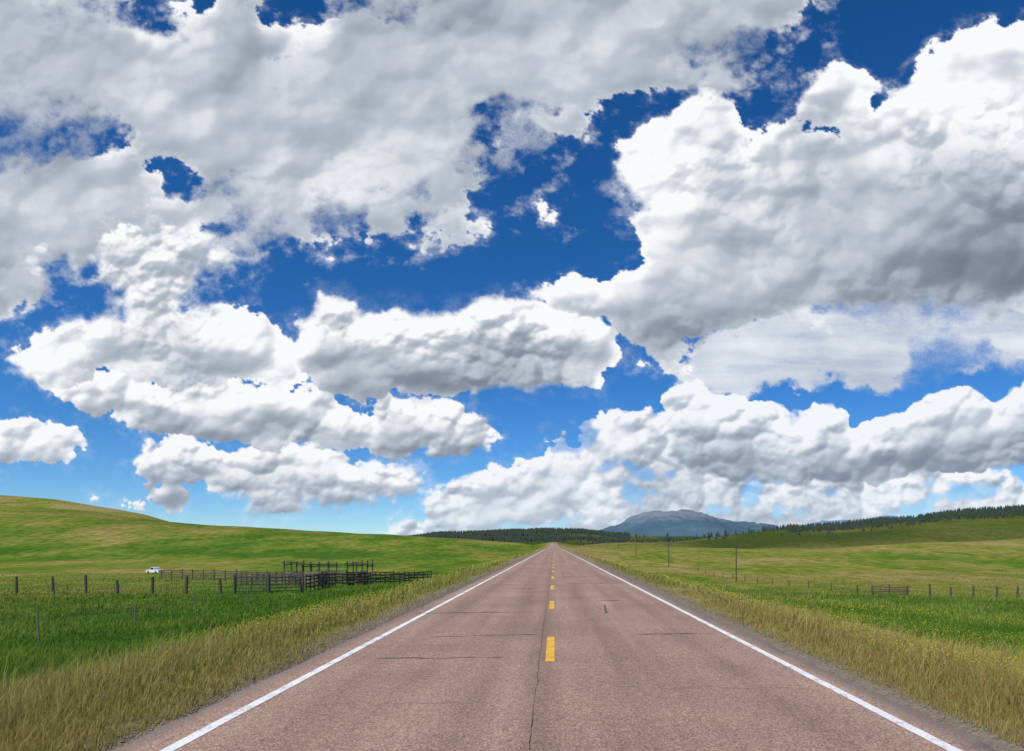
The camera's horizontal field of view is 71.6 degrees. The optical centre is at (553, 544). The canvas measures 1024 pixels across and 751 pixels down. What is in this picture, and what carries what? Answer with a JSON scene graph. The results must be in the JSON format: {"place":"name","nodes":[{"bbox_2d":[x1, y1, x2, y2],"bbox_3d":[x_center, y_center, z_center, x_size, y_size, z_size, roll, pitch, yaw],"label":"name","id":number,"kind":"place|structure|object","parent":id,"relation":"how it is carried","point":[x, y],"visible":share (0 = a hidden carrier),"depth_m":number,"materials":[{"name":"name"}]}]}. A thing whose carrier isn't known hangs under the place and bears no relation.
{"place":"outdoors","nodes":[
{"label":"outdoors","id":0,"kind":"place"},
{"bbox_2d":[0,0,1023,535],"bbox_3d":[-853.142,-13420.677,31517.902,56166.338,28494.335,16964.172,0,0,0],"label":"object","id":1,"kind":"structure","parent":0,"point":[896,210],"depth_m":34079.58,"materials":[{"name":"white"}]},
{"bbox_2d":[0,495,1023,750],"bbox_3d":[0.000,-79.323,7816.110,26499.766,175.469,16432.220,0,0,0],"label":"grass field","id":2,"kind":"structure","parent":0,"point":[68,539],"depth_m":301.55,"materials":[{"name":"green plant"}]},
{"bbox_2d":[0,575,221,594],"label":"post and wire fence","id":3,"kind":"object","parent":2,"relation":"on","point":[117,585],"visible":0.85,"depth_m":59.99,"materials":[{"name":"brown wood"}]},
{"bbox_2d":[0,587,285,641],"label":"steel post fence","id":4,"kind":"object","parent":2,"relation":"on","point":[37,624],"visible":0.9,"depth_m":30.18,"materials":[{"name":"metal"}]},
{"bbox_2d":[146,567,164,573],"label":"pickup truck","id":5,"kind":"object","parent":2,"relation":"on","point":[154,570],"visible":0.77,"depth_m":195.23,"materials":[{"name":"white paint"}]},
{"bbox_2d":[233,574,268,593],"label":"farm gate","id":6,"kind":"structure","parent":2,"relation":"on","point":[235,584],"depth_m":58.31,"materials":[{"name":"paint"}]},
{"bbox_2d":[268,574,303,593],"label":"farm gate","id":7,"kind":"structure","parent":2,"relation":"on","point":[301,580],"depth_m":60.50,"materials":[{"name":"paint"}]},
{"bbox_2d":[161,560,431,590],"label":"corral","id":8,"kind":"object","parent":2,"relation":"on","point":[322,578],"visible":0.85,"depth_m":102.73,"materials":[{"name":"brown wood"}]},
{"bbox_2d":[500,538,518,542],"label":"pine grove","id":9,"kind":"object","parent":2,"relation":"on","point":[510,540],"visible":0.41,"depth_m":1294.96,"materials":[{"name":"green plant"}]},
{"bbox_2d":[0,551,1023,750],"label":"tall grass","id":10,"kind":"structure","parent":2,"relation":"on","point":[102,682],"depth_m":14.43,"materials":[{"name":"green plant"}]},
{"bbox_2d":[84,563,1022,750],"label":"roadside gravel","id":11,"kind":"structure","parent":2,"relation":"on","point":[374,626],"depth_m":10.99,"materials":[{"name":"gravel"}]},
{"bbox_2d":[149,554,1023,678],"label":"yellow wildflowers","id":12,"kind":"object","parent":2,"relation":"on","point":[722,596],"visible":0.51,"depth_m":20.48,"materials":[{"name":"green plant"}]},
{"bbox_2d":[579,537,648,545],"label":"pine grove","id":13,"kind":"object","parent":2,"relation":"on","point":[613,541],"visible":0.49,"depth_m":923.24,"materials":[{"name":"green plant"}]},
{"bbox_2d":[665,542,671,566],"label":"utility pole","id":14,"kind":"object","parent":2,"relation":"on","point":[668,544],"visible":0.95,"depth_m":224.91,"materials":[{"name":"brown wood"}]},
{"bbox_2d":[405,504,1023,544],"bbox_3d":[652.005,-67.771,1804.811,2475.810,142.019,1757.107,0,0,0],"label":"pine forest","id":15,"kind":"object","parent":2,"relation":"on","point":[550,534],"visible":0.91,"depth_m":1769.11,"materials":[{"name":"green plant"}]},
{"bbox_2d":[731,544,741,581],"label":"utility pole","id":16,"kind":"object","parent":2,"relation":"on","point":[736,547],"visible":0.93,"depth_m":149.88,"materials":[{"name":"brown wood"}]},
{"bbox_2d":[698,567,857,593],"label":"post and wire fence","id":17,"kind":"object","parent":2,"relation":"on","point":[789,582],"visible":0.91,"depth_m":124.91,"materials":[{"name":"brown wood"}]},
{"bbox_2d":[871,585,907,594],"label":"wooden gate","id":18,"kind":"structure","parent":2,"relation":"on","point":[889,589],"depth_m":92.42,"materials":[{"name":"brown wood"}]},
{"bbox_2d":[908,584,1023,596],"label":"post and wire fence","id":19,"kind":"object","parent":2,"relation":"on","point":[973,593],"visible":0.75,"depth_m":94.10,"materials":[{"name":"brown wood"}]},
{"bbox_2d":[112,542,996,750],"bbox_3d":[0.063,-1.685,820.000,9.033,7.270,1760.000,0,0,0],"label":"road","id":20,"kind":"structure","parent":0,"point":[587,695],"depth_m":9.09,"materials":[{"name":"grey asphalt"}]},
{"bbox_2d":[160,546,549,750],"bbox_3d":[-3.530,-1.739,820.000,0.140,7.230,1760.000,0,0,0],"label":"edge line","id":21,"kind":"object","parent":20,"relation":"on","point":[194,735],"visible":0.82,"depth_m":9.13,"materials":[{"name":"white paint"}]},
{"bbox_2d":[245,580,792,750],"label":"asphalt cracks","id":22,"kind":"object","parent":20,"relation":"on","point":[539,656],"visible":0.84,"depth_m":14.48,"materials":[{"name":"black asphalt"}]},
{"bbox_2d":[545,548,554,661],"bbox_3d":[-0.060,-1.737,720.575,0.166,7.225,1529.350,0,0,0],"label":"line","id":23,"kind":"object","parent":20,"relation":"on","point":[550,654],"visible":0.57,"depth_m":13.21,"materials":[{"name":"yellow paint"}]},
{"bbox_2d":[557,545,961,750],"bbox_3d":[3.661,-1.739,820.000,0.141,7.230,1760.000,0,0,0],"label":"edge line","id":24,"kind":"object","parent":20,"relation":"on","point":[929,737],"visible":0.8,"depth_m":9.13,"materials":[{"name":"white paint"}]},
{"bbox_2d":[598,509,779,536],"bbox_3d":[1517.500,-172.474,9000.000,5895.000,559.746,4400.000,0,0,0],"label":"mountain","id":25,"kind":"structure","parent":0,"point":[684,522],"depth_m":8099.76,"materials":[{"name":"blue stone"}]},
{"bbox_2d":[811,516,902,526],"bbox_3d":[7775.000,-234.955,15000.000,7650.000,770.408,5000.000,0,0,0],"label":"distant mountain","id":26,"kind":"structure","parent":0,"point":[823,521],"depth_m":14890.39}
]}

